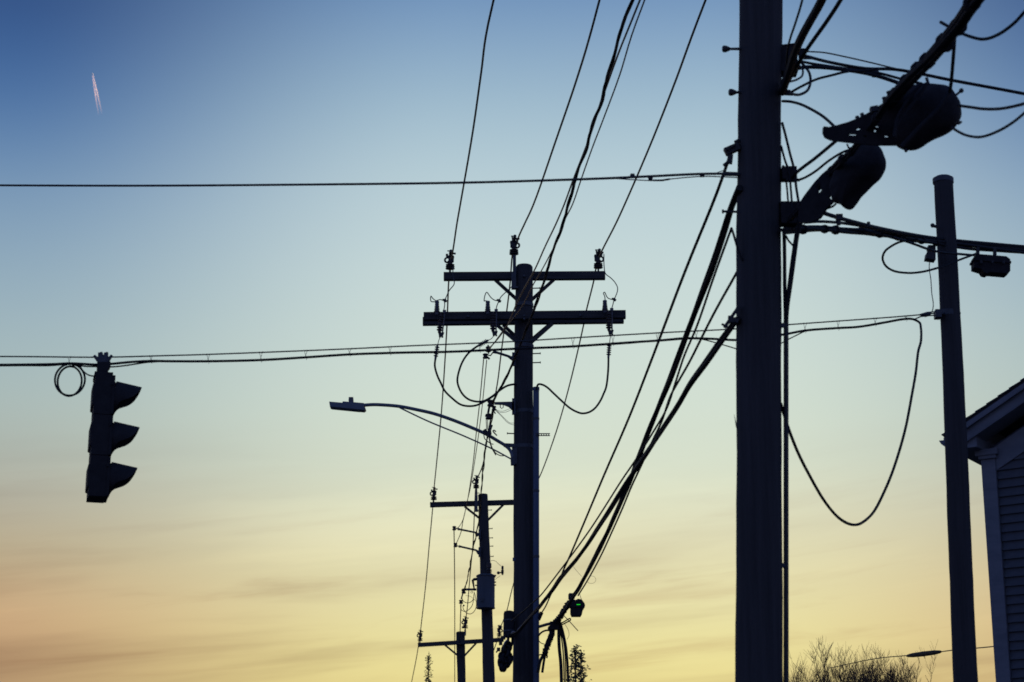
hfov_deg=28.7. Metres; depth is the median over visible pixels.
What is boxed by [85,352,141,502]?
traffic light
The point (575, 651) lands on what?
evergreen tree
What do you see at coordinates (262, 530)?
sky
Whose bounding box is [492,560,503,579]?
surge arrester
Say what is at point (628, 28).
secondary line
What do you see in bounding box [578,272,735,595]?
drop wire
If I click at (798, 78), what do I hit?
side cable
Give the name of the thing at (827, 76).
side cable
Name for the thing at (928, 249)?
comm cable
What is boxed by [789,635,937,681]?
bare tree
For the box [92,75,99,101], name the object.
contrail
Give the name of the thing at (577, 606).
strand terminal
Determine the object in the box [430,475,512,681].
utility pole
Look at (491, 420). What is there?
twisted service cable
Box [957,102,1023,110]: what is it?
tail cable
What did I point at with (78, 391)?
cable coil
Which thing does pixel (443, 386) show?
power line
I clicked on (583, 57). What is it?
power line
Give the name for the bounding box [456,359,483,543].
secondary line
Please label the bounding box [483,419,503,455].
splice cluster
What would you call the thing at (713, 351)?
cable bundle
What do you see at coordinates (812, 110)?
side cable
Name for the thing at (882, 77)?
side cable
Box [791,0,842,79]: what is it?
lead cable
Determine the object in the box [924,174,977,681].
utility pole
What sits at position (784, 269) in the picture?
down cable
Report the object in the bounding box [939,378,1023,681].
house
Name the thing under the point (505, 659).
slack coil
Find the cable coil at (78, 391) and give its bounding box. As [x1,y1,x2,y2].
[54,365,93,396]
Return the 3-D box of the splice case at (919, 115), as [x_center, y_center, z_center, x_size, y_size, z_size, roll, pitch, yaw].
[2.502,-1.396,12.825,1.048,0.547,0.561,-12,-20,35]
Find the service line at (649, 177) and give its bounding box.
[0,169,737,186]
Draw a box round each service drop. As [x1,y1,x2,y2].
[459,604,461,648]
[830,646,992,667]
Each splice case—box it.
[799,144,885,223]
[822,77,963,151]
[970,247,1010,277]
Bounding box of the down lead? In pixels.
[784,217,801,323]
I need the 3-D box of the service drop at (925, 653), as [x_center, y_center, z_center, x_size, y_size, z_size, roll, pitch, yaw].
[5.956,4.949,31.112,0.144,1.389,13.501,0,-16,0]
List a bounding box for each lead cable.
[778,0,825,95]
[781,0,822,81]
[785,0,802,68]
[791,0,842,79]
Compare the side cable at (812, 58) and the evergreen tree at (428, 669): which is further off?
the evergreen tree at (428, 669)
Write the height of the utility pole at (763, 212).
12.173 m
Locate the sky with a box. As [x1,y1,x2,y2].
[0,0,1023,681]
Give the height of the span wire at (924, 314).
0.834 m
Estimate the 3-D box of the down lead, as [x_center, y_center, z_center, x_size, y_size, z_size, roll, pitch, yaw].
[2.075,-0.585,14.636,0.055,0.946,0.281,14,-21,-40]
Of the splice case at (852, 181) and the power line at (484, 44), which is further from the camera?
the power line at (484, 44)
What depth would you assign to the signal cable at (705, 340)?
18.29 m
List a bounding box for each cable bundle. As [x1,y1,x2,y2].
[510,316,740,636]
[553,185,741,623]
[779,224,1023,253]
[787,8,964,222]
[882,0,984,108]
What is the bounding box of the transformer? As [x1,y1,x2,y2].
[472,562,495,609]
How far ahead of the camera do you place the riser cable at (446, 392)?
29.72 m
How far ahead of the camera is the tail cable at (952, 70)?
12.20 m
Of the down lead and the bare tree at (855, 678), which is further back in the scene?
the bare tree at (855, 678)
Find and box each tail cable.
[939,10,1023,40]
[948,39,955,92]
[951,112,1023,137]
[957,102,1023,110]
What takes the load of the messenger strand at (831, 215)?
attached to the utility pole at (963, 633)
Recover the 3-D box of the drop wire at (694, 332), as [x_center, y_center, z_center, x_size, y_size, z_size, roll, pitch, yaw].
[0.917,1.599,21.727,0.246,0.789,14.773,2,-16,-6]
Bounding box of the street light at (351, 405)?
[329,397,516,465]
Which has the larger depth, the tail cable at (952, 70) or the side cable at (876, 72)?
the side cable at (876, 72)
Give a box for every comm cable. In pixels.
[803,220,1023,248]
[892,236,974,255]
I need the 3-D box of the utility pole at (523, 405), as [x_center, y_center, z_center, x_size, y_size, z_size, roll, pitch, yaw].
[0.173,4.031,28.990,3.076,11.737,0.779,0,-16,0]
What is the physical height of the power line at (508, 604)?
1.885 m
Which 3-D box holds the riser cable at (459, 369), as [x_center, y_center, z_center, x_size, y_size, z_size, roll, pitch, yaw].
[-0.360,0.416,29.816,0.915,0.988,0.286,3,-17,-11]
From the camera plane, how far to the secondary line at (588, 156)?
21.39 m
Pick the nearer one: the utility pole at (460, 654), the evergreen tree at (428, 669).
the utility pole at (460, 654)
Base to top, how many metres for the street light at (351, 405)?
1.036 m
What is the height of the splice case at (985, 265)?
0.286 m
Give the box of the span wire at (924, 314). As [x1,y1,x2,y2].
[0,311,936,363]
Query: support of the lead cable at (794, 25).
attached to the utility pole at (763, 212)
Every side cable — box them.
[781,100,834,125]
[787,62,811,95]
[789,65,803,82]
[790,68,877,91]
[792,141,836,178]
[793,149,847,180]
[797,65,898,83]
[801,53,1023,94]
[802,60,919,83]
[803,57,830,63]
[808,51,908,71]
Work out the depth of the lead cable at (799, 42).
14.11 m
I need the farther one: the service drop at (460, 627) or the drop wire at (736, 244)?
the service drop at (460, 627)
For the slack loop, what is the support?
hanging from the cable bundle at (834, 229)
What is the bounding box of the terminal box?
[503,610,514,637]
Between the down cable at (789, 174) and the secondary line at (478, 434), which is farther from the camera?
the secondary line at (478, 434)
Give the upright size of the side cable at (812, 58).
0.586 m
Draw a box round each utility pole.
[417,616,503,681]
[423,235,625,681]
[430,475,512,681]
[721,0,804,681]
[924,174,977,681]
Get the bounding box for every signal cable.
[0,318,922,525]
[0,362,155,367]
[604,337,735,348]
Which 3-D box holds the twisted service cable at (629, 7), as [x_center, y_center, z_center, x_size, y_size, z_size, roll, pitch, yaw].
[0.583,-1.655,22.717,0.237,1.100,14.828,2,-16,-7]
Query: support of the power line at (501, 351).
attached to the utility pole at (523, 405)
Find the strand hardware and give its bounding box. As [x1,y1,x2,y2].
[835,214,870,226]
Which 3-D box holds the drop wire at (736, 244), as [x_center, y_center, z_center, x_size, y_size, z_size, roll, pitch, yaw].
[1.651,-0.711,14.690,0.088,0.259,0.017,0,-16,0]
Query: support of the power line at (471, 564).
on the utility pole at (460, 654)
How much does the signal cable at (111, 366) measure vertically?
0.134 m
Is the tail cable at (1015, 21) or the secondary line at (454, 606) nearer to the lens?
the tail cable at (1015, 21)
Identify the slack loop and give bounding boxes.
[881,238,977,273]
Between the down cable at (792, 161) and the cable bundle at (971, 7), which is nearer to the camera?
the cable bundle at (971, 7)
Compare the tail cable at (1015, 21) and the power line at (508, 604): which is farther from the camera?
the power line at (508, 604)
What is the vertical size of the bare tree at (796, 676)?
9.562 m
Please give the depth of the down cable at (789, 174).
14.82 m
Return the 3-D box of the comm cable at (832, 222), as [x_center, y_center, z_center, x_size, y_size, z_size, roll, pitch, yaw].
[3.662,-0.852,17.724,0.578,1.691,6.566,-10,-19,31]
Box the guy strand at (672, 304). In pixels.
[561,164,728,573]
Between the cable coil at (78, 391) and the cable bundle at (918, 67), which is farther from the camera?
the cable coil at (78, 391)
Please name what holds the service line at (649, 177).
attached to the utility pole at (763, 212)
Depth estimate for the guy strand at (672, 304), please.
18.59 m
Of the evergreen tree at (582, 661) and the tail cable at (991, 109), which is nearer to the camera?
the tail cable at (991, 109)
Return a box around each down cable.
[780,145,792,209]
[781,122,799,202]
[782,165,788,200]
[782,234,786,315]
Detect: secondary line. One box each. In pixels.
[454,360,486,528]
[454,531,454,681]
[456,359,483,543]
[489,0,640,347]
[489,0,644,348]
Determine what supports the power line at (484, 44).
attached to the utility pole at (523, 405)
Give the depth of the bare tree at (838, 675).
62.11 m
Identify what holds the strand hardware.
attached to the messenger strand at (831, 215)
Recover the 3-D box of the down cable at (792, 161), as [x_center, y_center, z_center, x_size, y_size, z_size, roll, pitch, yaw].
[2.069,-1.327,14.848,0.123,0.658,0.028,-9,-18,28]
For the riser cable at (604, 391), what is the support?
hanging from the utility pole at (523, 405)
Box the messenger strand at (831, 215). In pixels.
[824,212,1023,246]
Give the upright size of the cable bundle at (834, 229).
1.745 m
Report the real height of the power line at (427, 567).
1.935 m
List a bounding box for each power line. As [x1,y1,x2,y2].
[420,508,432,630]
[433,281,449,490]
[450,0,494,259]
[465,498,474,620]
[476,246,515,480]
[500,586,512,627]
[516,0,600,245]
[539,269,596,477]
[598,0,706,256]
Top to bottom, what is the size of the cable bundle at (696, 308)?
1.155 m
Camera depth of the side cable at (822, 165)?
14.70 m
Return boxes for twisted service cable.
[464,411,493,590]
[491,0,634,403]
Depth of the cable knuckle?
28.44 m
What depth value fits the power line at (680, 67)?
24.72 m
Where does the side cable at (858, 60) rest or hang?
attached to the utility pole at (763, 212)
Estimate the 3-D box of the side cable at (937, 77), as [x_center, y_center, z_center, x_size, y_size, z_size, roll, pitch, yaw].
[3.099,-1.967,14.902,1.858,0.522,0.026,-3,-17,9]
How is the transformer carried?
attached to the utility pole at (483, 551)
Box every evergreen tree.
[423,651,433,681]
[563,644,585,681]
[573,650,591,681]
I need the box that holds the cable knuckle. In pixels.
[536,616,577,681]
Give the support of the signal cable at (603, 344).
hanging from the span wire at (924, 314)
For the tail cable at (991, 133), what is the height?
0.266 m
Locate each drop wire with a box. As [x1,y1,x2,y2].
[511,227,730,621]
[538,594,551,617]
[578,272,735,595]
[730,227,742,260]
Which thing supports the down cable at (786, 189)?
attached to the utility pole at (763, 212)
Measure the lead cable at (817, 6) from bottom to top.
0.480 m
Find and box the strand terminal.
[568,593,584,616]
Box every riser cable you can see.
[434,338,515,406]
[456,336,512,402]
[535,336,611,413]
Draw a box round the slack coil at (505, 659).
[496,632,513,671]
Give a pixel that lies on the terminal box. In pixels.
(508, 624)
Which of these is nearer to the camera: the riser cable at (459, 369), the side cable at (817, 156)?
the side cable at (817, 156)
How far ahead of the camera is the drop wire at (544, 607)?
28.55 m
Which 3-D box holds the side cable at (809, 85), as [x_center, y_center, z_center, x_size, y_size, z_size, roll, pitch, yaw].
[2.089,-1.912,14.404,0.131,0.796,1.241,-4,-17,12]
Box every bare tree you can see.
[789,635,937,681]
[789,669,861,681]
[791,640,917,681]
[794,643,920,681]
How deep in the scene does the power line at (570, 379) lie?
37.13 m

